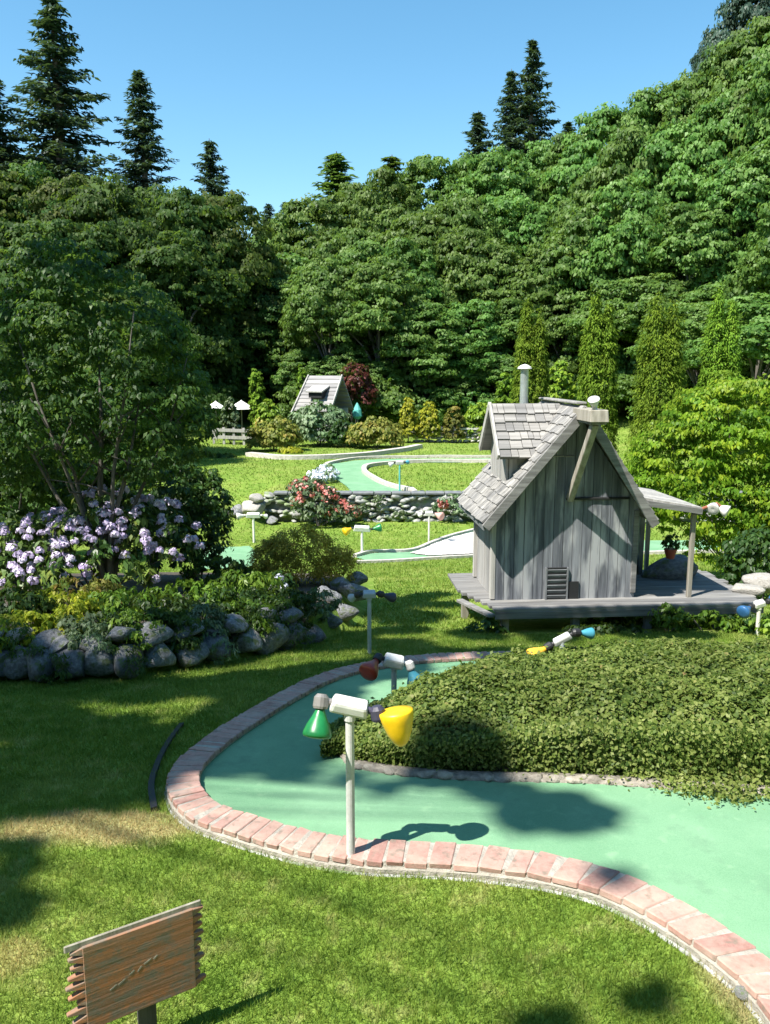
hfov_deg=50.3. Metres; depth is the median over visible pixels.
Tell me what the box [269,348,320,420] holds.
maple tree
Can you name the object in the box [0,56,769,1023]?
lawn ground
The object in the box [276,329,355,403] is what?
broadleaf tree
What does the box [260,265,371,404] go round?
maple tree
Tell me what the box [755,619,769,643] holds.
lime shrub
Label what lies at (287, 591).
garden plant
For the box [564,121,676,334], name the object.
maple tree
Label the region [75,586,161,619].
garden plant
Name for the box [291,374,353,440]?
hut
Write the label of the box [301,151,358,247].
conifer
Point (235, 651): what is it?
wall plant
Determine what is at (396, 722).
garden lamp
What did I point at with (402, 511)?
wall plant
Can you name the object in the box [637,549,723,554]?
concrete kerb
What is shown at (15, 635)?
boulder
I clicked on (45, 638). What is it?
boulder
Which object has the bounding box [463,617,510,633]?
shrub
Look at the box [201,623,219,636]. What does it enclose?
boulder
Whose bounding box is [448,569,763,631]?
wooden deck
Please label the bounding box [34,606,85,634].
groundcover plant
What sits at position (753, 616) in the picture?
fern
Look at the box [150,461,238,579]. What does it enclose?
shrub
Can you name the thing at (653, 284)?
maple tree
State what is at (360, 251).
maple tree
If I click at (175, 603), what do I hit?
garden plant
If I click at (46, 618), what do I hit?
groundcover plant
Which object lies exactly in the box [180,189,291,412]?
broadleaf tree
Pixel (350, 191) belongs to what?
maple tree
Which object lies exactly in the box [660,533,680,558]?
potted plant
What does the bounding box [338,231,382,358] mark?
maple tree
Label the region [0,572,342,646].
bed soil
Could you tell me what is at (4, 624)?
groundcover plant
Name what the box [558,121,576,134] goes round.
conifer
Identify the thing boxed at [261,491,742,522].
stone wall
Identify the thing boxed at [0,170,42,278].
broadleaf tree
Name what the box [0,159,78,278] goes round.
broadleaf tree
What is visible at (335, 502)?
flowering shrub
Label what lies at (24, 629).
wall plant
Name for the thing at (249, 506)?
boulder
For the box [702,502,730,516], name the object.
porch lamp
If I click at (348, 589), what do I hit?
boulder
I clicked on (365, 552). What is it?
concrete kerb
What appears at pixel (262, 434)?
bronze shrub
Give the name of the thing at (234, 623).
boulder
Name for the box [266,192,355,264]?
maple tree
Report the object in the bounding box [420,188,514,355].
maple tree
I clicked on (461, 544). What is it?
concrete path
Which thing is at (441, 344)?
maple tree
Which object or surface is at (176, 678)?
lawn grass
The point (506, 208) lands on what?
maple tree
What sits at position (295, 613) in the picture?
boulder
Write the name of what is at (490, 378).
maple tree
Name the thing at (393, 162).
conifer
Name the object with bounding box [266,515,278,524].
boulder
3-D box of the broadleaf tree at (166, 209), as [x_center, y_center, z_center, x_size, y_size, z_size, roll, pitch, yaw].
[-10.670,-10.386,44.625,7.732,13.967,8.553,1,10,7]
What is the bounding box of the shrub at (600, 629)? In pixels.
[562,622,657,635]
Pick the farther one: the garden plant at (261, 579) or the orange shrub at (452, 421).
the orange shrub at (452, 421)
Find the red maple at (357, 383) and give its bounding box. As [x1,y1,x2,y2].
[338,360,378,422]
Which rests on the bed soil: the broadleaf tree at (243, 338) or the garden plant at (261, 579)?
the garden plant at (261, 579)
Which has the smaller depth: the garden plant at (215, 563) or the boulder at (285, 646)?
the boulder at (285, 646)
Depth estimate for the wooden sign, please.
2.02 m
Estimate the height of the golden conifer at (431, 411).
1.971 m
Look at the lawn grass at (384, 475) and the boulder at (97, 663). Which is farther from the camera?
the lawn grass at (384, 475)
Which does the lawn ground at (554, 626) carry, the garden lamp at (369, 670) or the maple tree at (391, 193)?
the maple tree at (391, 193)
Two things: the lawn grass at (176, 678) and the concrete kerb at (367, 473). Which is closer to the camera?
the lawn grass at (176, 678)
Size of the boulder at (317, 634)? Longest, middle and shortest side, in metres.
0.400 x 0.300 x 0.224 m
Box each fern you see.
[647,602,687,631]
[671,609,755,633]
[719,612,769,632]
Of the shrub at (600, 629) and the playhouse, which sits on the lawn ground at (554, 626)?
the shrub at (600, 629)
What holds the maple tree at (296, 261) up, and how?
on the lawn ground at (554, 626)
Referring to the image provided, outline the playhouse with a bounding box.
[457,364,702,599]
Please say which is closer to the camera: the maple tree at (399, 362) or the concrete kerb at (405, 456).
the concrete kerb at (405, 456)
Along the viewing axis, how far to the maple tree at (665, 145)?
43.23 m
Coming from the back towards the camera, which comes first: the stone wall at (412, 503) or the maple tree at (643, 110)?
the maple tree at (643, 110)
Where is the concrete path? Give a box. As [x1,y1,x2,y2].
[410,532,472,554]
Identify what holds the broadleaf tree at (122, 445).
on the lawn ground at (554, 626)
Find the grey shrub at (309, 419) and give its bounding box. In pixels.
[288,399,349,445]
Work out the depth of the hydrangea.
8.09 m
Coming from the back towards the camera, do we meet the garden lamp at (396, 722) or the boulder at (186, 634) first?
the boulder at (186, 634)
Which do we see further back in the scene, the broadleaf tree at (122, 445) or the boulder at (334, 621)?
the broadleaf tree at (122, 445)
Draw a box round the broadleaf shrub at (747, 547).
[712,524,769,598]
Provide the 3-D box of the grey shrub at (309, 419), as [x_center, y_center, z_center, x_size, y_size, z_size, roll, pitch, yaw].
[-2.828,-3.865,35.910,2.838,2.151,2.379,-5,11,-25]
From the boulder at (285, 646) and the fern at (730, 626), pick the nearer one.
the boulder at (285, 646)
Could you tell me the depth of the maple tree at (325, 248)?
50.10 m
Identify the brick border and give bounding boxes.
[164,651,769,1023]
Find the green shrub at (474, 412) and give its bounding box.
[461,402,487,439]
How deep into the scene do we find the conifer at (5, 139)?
54.47 m
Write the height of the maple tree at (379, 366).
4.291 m
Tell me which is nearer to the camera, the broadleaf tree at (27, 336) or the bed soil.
the bed soil
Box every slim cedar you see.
[247,368,265,426]
[295,363,306,412]
[385,378,397,423]
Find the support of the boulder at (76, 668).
on the lawn ground at (554, 626)
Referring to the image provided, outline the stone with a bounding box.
[734,985,747,1000]
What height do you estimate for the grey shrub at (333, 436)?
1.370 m
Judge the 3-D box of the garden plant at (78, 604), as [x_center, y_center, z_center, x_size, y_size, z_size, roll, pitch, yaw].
[-2.595,0.785,6.584,0.808,0.332,0.557,0,10,0]
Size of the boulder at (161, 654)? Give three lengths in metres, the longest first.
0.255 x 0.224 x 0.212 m
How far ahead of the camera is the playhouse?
7.75 m
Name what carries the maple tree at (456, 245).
on the lawn ground at (554, 626)
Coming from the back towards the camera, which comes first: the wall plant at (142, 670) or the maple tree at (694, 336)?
the maple tree at (694, 336)
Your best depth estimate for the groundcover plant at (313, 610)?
6.90 m
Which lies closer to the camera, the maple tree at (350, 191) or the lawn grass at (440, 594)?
the lawn grass at (440, 594)
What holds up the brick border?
on the lawn ground at (554, 626)
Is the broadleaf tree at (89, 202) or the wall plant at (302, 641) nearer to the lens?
the wall plant at (302, 641)
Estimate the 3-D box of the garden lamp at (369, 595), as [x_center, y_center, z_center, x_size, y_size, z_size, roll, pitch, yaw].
[-0.100,0.908,6.455,0.384,0.616,0.111,-1,10,-6]
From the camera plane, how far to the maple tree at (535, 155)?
57.87 m
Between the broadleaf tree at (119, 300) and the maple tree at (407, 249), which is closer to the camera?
the broadleaf tree at (119, 300)
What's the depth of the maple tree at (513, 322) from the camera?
42.27 m
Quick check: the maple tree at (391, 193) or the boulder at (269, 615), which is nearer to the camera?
the boulder at (269, 615)
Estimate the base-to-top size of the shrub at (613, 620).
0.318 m
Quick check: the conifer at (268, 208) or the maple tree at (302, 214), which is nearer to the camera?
the maple tree at (302, 214)
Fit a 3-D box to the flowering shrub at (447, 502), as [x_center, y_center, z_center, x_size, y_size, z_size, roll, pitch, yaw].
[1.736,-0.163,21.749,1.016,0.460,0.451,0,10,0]
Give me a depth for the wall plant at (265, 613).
6.40 m
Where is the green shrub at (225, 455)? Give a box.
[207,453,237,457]
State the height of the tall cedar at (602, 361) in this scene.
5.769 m
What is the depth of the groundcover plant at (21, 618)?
5.66 m
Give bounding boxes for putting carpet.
[200,546,254,568]
[200,661,769,958]
[332,458,490,491]
[357,532,472,559]
[644,540,716,550]
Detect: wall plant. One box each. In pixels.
[0,619,38,658]
[27,646,72,684]
[65,621,114,654]
[110,642,151,676]
[161,614,198,647]
[200,631,238,665]
[239,605,278,632]
[287,620,312,649]
[357,503,371,511]
[372,494,385,503]
[393,510,409,518]
[448,493,459,501]
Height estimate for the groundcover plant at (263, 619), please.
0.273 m
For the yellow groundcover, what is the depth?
32.84 m
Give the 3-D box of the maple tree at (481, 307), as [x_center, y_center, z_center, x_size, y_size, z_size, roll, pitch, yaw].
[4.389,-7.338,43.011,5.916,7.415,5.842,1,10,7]
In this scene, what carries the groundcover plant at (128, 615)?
on the bed soil
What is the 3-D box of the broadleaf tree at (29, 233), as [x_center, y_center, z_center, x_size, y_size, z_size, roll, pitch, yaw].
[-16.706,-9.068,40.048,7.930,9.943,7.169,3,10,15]
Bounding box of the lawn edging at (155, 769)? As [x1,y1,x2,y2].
[148,722,183,811]
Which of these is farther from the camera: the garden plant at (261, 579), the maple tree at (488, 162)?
the maple tree at (488, 162)
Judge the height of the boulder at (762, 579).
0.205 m
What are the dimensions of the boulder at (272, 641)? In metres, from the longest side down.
0.367 x 0.294 x 0.257 m
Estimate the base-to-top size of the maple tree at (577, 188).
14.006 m
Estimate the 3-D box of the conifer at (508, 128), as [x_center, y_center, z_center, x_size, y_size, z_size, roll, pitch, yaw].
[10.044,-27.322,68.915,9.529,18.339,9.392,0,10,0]
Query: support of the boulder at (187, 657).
on the lawn ground at (554, 626)
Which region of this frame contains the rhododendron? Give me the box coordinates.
[0,484,204,596]
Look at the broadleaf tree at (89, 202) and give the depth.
41.41 m
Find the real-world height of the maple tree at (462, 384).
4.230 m
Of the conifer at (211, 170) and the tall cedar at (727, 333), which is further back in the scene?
the conifer at (211, 170)
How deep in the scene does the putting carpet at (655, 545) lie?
18.87 m
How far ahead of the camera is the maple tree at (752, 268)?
31.66 m
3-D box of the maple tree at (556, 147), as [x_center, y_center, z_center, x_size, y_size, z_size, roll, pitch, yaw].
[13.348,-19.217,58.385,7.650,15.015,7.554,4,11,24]
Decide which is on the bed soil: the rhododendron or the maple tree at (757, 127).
the rhododendron
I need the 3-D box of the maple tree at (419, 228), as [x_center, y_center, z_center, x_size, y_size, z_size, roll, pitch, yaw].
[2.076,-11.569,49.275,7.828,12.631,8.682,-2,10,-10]
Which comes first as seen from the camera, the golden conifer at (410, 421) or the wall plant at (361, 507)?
the wall plant at (361, 507)
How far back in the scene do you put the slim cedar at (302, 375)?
40.38 m
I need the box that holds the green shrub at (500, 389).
[489,372,514,453]
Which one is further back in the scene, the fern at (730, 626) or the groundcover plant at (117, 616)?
the fern at (730, 626)
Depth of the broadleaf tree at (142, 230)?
39.42 m
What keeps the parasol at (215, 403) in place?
on the lawn ground at (554, 626)
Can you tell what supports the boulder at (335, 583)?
on the lawn ground at (554, 626)
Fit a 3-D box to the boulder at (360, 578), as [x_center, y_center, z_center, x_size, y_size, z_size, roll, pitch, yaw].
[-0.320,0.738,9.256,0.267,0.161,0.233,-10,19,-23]
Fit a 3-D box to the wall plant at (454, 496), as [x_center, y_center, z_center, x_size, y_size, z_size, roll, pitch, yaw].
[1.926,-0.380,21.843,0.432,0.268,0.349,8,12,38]
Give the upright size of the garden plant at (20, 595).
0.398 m
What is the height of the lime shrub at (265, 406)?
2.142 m
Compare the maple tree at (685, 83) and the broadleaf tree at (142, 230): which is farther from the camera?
the maple tree at (685, 83)
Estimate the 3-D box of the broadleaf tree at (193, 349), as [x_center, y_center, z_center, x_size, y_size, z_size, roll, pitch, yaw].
[-9.453,-4.993,31.178,5.806,7.116,5.249,-4,11,-24]
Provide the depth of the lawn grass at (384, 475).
27.40 m
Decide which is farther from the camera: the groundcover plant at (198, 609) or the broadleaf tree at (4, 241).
the broadleaf tree at (4, 241)
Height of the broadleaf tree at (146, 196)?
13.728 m
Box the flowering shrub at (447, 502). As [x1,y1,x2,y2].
[431,497,463,513]
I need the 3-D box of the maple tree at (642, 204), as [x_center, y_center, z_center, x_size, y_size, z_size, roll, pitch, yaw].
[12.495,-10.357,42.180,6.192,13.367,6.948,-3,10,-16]
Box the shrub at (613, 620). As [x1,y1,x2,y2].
[582,614,745,628]
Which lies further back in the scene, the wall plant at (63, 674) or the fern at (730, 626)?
the fern at (730, 626)
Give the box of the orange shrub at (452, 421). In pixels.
[442,406,465,442]
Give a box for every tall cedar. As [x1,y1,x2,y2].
[510,298,550,402]
[575,289,622,454]
[624,291,688,476]
[690,283,744,464]
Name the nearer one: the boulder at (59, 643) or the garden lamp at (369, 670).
the garden lamp at (369, 670)
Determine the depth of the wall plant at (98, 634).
5.47 m
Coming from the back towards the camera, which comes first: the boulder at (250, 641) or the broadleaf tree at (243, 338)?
the broadleaf tree at (243, 338)
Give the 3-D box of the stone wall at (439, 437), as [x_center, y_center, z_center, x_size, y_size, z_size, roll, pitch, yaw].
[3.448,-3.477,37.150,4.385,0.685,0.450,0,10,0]
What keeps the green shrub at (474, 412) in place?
on the lawn ground at (554, 626)
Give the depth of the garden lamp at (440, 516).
19.09 m
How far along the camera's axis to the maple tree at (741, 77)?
46.33 m
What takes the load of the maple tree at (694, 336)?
on the lawn ground at (554, 626)
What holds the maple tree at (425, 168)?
on the lawn ground at (554, 626)
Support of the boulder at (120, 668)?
on the lawn ground at (554, 626)
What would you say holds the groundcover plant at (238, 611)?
on the bed soil
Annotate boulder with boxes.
[0,649,9,676]
[3,645,27,679]
[4,627,35,641]
[26,648,57,682]
[29,628,62,649]
[48,633,73,654]
[51,647,85,678]
[79,635,101,650]
[84,643,113,676]
[105,626,135,641]
[114,643,143,679]
[130,621,173,645]
[143,642,175,667]
[164,621,204,642]
[176,636,209,667]
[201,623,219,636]
[203,634,230,660]
[219,613,248,633]
[229,628,262,652]
[231,504,242,516]
[242,500,265,514]
[249,493,263,502]
[249,607,276,625]
[253,622,289,655]
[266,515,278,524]
[276,606,303,623]
[278,621,306,650]
[301,624,325,643]
[317,586,342,604]
[327,613,342,628]
[329,577,349,592]
[337,583,368,601]
[337,604,359,621]
[348,571,367,584]
[641,554,698,579]
[731,583,765,596]
[741,573,769,593]
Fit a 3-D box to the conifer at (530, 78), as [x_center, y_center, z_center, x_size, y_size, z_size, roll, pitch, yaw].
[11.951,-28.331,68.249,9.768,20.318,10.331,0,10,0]
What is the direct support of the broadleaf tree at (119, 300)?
on the lawn ground at (554, 626)
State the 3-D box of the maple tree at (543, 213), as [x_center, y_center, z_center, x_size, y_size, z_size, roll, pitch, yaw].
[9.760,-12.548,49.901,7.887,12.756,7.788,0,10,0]
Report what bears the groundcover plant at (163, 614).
on the bed soil
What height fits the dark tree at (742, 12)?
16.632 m
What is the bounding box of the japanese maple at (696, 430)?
[624,369,769,582]
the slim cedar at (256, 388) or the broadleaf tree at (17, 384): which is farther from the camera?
the slim cedar at (256, 388)
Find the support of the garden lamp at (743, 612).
on the lawn ground at (554, 626)
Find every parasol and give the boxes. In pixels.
[210,401,222,439]
[235,400,249,439]
[352,403,361,421]
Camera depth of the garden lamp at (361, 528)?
17.38 m
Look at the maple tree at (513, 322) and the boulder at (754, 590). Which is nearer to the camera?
the boulder at (754, 590)
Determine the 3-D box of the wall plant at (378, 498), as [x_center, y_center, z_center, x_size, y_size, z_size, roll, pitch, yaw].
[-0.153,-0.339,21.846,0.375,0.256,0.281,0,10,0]
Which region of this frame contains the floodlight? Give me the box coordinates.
[588,396,599,409]
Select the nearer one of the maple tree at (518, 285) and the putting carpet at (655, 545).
the putting carpet at (655, 545)
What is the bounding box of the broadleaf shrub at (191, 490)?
[108,452,207,573]
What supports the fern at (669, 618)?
on the lawn ground at (554, 626)
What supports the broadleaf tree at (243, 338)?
on the lawn ground at (554, 626)
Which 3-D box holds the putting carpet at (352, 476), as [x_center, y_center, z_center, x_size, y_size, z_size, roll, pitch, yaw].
[0.988,-1.270,26.581,5.950,0.058,8.750,0,10,0]
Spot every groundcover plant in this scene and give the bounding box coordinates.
[0,609,46,647]
[0,614,20,652]
[11,610,63,646]
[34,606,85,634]
[56,611,109,649]
[74,607,140,645]
[92,609,165,658]
[133,607,185,644]
[151,609,207,653]
[187,601,230,638]
[201,598,261,641]
[226,596,278,637]
[256,595,294,630]
[274,593,321,629]
[291,586,343,622]
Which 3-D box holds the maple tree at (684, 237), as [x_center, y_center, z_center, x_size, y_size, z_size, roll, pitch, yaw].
[14.692,-9.844,40.465,7.041,10.323,6.953,-7,12,-36]
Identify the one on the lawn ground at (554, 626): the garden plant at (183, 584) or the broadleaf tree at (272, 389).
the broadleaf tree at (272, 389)
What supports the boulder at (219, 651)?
on the lawn ground at (554, 626)
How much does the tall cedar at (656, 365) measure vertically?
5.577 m
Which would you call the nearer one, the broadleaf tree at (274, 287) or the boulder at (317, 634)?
the boulder at (317, 634)
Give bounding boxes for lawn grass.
[0,626,768,779]
[8,533,769,628]
[67,415,761,534]
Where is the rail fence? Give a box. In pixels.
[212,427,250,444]
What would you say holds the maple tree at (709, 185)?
on the lawn ground at (554, 626)
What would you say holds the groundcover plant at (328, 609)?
on the bed soil
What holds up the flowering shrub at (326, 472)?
on the lawn ground at (554, 626)
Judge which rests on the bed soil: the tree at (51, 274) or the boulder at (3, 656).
the tree at (51, 274)
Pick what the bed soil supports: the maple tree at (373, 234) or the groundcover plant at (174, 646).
the groundcover plant at (174, 646)
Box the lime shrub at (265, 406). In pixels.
[253,398,283,433]
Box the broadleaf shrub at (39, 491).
[0,418,97,583]
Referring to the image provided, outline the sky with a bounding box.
[0,0,753,241]
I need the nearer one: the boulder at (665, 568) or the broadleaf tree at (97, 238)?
the boulder at (665, 568)
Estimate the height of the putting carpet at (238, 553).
0.524 m
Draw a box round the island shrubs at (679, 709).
[319,633,769,812]
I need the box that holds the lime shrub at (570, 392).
[546,360,578,403]
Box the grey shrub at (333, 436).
[326,417,358,446]
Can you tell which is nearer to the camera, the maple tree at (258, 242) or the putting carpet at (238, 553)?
the putting carpet at (238, 553)
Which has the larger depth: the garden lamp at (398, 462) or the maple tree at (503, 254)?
the maple tree at (503, 254)
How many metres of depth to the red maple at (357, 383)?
39.05 m
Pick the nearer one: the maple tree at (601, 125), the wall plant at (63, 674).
the wall plant at (63, 674)
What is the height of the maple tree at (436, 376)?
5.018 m
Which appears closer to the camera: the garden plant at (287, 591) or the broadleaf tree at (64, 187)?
the garden plant at (287, 591)
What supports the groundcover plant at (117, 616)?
on the bed soil
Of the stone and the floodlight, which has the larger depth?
the floodlight
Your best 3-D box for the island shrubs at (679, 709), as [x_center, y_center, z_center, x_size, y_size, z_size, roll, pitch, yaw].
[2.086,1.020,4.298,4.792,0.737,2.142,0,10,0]
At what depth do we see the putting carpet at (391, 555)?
17.21 m
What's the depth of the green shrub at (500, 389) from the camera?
27.63 m
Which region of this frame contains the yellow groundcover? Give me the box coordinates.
[277,446,303,453]
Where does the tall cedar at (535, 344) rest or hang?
on the lawn ground at (554, 626)
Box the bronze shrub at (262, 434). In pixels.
[244,415,304,450]
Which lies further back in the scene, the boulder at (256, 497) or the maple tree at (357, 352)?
the maple tree at (357, 352)
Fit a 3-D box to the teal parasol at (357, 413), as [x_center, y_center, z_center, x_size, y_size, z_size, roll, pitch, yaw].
[-1.327,-4.387,39.327,0.480,1.712,0.457,0,10,0]
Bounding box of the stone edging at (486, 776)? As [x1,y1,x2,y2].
[340,753,769,795]
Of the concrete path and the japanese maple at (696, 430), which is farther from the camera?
the concrete path
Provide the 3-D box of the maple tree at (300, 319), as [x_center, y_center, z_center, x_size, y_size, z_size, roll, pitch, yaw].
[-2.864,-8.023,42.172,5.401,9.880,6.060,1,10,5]
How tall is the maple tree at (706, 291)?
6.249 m
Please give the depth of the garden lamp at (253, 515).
19.22 m
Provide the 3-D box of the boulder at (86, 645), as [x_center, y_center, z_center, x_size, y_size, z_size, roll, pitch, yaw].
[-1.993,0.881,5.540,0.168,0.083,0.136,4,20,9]
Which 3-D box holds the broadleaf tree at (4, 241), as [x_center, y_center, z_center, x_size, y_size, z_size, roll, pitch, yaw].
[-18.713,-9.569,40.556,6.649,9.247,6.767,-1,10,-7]
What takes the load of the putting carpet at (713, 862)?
on the lawn ground at (554, 626)
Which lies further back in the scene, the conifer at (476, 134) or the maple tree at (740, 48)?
the conifer at (476, 134)
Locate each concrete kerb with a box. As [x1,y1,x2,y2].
[245,444,422,459]
[323,455,490,464]
[354,528,472,557]
[357,554,472,563]
[361,459,489,491]
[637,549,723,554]
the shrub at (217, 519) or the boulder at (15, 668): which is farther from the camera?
the shrub at (217, 519)
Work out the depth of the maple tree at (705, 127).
42.67 m
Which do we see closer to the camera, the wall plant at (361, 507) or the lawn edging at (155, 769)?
the lawn edging at (155, 769)
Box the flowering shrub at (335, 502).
[285,476,361,525]
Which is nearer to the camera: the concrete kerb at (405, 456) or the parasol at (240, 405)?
the concrete kerb at (405, 456)
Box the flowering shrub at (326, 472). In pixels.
[306,463,340,483]
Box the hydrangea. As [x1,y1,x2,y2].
[270,570,298,589]
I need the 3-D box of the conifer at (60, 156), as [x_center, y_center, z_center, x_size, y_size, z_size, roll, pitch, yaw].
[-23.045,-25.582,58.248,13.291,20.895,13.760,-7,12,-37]
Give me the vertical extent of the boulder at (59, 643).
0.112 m
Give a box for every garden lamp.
[236,512,267,542]
[303,693,412,856]
[342,523,381,550]
[348,590,396,653]
[359,652,420,693]
[388,460,409,490]
[418,511,444,541]
[526,628,594,654]
[736,596,769,634]
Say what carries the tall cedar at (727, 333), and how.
on the lawn ground at (554, 626)
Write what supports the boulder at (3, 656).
on the lawn ground at (554, 626)
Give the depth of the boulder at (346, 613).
7.79 m
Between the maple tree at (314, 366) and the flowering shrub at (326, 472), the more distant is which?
the maple tree at (314, 366)
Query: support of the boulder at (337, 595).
on the boulder at (346, 613)
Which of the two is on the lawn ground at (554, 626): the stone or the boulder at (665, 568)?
the stone
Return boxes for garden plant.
[0,582,58,621]
[11,587,107,618]
[39,574,125,608]
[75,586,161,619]
[102,592,202,620]
[138,577,238,605]
[181,555,255,591]
[183,585,281,615]
[207,569,283,600]
[236,584,320,608]
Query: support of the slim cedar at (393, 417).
on the lawn ground at (554, 626)
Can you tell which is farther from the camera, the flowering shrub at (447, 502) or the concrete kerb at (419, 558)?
the flowering shrub at (447, 502)
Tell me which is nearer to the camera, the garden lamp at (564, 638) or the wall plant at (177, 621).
the garden lamp at (564, 638)
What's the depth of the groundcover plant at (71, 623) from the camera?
5.59 m
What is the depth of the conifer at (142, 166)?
59.66 m
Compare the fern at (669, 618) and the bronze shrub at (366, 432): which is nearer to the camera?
the fern at (669, 618)
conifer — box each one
[0,79,56,217]
[1,0,128,221]
[97,69,184,216]
[191,140,252,266]
[248,203,289,251]
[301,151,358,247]
[365,155,405,231]
[398,397,419,442]
[416,400,441,441]
[454,110,502,174]
[487,69,527,174]
[496,40,560,184]
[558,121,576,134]
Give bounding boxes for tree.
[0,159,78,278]
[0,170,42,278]
[0,217,41,305]
[0,218,87,307]
[0,235,226,583]
[0,336,67,543]
[0,349,109,510]
[4,302,149,435]
[4,308,52,354]
[13,172,123,266]
[28,287,171,455]
[29,367,163,520]
[33,217,132,303]
[60,173,173,265]
[89,217,199,371]
[101,284,213,421]
[107,182,208,270]
[124,185,259,421]
[124,230,251,429]
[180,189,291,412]
[203,284,282,418]
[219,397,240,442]
[231,275,304,410]
[245,220,305,254]
[254,293,311,397]
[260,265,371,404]
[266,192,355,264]
[268,251,321,278]
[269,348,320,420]
[273,257,376,414]
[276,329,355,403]
[295,355,364,422]
[303,182,378,252]
[312,227,373,355]
[318,255,447,428]
[319,340,384,425]
[332,237,404,362]
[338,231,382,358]
[342,167,423,235]
[350,358,409,421]
[361,237,447,395]
[369,299,477,424]
[376,209,459,326]
[385,341,447,424]
[389,153,473,230]
[409,349,472,426]
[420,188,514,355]
[423,223,503,387]
[428,299,514,415]
[432,237,547,391]
[434,151,499,236]
[435,359,498,424]
[445,144,554,233]
[467,354,536,423]
[471,297,556,403]
[475,193,557,353]
[494,240,595,391]
[499,194,591,348]
[501,139,566,212]
[516,290,619,402]
[525,200,638,385]
[529,131,604,203]
[540,101,629,224]
[540,172,616,342]
[558,175,690,412]
[558,273,648,410]
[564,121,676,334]
[594,272,702,414]
[600,81,715,179]
[623,301,769,423]
[624,201,747,369]
[627,118,725,275]
[649,68,719,251]
[649,89,765,278]
[650,281,743,391]
[669,311,758,390]
[672,37,753,251]
[674,158,769,298]
[675,292,769,445]
[688,0,769,66]
[689,64,769,275]
[691,28,735,73]
[693,13,769,131]
[700,135,769,299]
[720,60,769,263]
[722,201,769,386]
[726,30,769,102]
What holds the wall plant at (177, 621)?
attached to the boulder at (186, 634)
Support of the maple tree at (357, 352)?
on the lawn ground at (554, 626)
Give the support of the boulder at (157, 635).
on the boulder at (161, 654)
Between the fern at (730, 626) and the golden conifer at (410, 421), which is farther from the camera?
the golden conifer at (410, 421)
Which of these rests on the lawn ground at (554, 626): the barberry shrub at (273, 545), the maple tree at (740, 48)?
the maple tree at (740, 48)
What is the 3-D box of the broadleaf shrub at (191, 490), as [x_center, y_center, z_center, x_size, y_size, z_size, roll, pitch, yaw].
[-2.712,0.100,9.625,1.317,1.635,1.047,0,10,0]
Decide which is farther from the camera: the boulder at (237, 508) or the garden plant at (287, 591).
the boulder at (237, 508)
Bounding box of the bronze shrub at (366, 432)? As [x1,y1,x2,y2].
[343,415,407,448]
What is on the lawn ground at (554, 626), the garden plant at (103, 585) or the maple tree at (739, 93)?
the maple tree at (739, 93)
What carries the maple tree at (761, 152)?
on the lawn ground at (554, 626)
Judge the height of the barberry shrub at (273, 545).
0.836 m
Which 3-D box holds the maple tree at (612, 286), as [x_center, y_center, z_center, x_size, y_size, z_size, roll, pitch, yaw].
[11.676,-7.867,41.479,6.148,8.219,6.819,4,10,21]
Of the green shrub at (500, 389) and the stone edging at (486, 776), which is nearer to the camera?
the stone edging at (486, 776)
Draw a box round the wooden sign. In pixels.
[63,899,205,1023]
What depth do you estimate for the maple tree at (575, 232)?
41.60 m
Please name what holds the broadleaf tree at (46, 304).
on the lawn ground at (554, 626)
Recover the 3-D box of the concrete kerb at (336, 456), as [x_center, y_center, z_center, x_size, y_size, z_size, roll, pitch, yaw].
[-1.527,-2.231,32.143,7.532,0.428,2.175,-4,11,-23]
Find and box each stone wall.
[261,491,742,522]
[413,427,481,442]
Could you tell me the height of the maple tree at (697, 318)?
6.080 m
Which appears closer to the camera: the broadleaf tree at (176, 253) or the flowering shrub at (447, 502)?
the flowering shrub at (447, 502)
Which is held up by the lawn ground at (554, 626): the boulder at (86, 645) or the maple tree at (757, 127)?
the maple tree at (757, 127)
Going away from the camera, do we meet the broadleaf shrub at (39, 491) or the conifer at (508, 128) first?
the broadleaf shrub at (39, 491)
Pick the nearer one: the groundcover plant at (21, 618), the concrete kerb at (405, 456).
the groundcover plant at (21, 618)
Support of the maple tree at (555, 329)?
on the lawn ground at (554, 626)
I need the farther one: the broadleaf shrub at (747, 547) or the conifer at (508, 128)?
the conifer at (508, 128)
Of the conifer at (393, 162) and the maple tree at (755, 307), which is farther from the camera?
the conifer at (393, 162)
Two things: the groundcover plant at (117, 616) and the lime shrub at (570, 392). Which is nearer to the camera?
the groundcover plant at (117, 616)
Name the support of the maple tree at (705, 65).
on the lawn ground at (554, 626)
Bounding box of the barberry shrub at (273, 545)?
[245,519,364,585]
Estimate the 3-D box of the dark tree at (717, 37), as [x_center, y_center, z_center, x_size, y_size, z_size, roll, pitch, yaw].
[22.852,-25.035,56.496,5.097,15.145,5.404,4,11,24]
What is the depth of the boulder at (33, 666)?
5.37 m
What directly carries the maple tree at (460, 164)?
on the lawn ground at (554, 626)
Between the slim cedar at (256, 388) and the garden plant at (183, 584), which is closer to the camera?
the garden plant at (183, 584)
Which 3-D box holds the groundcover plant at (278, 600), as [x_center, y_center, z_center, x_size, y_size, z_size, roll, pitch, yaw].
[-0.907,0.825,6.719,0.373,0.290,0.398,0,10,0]
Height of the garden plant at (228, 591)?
0.339 m

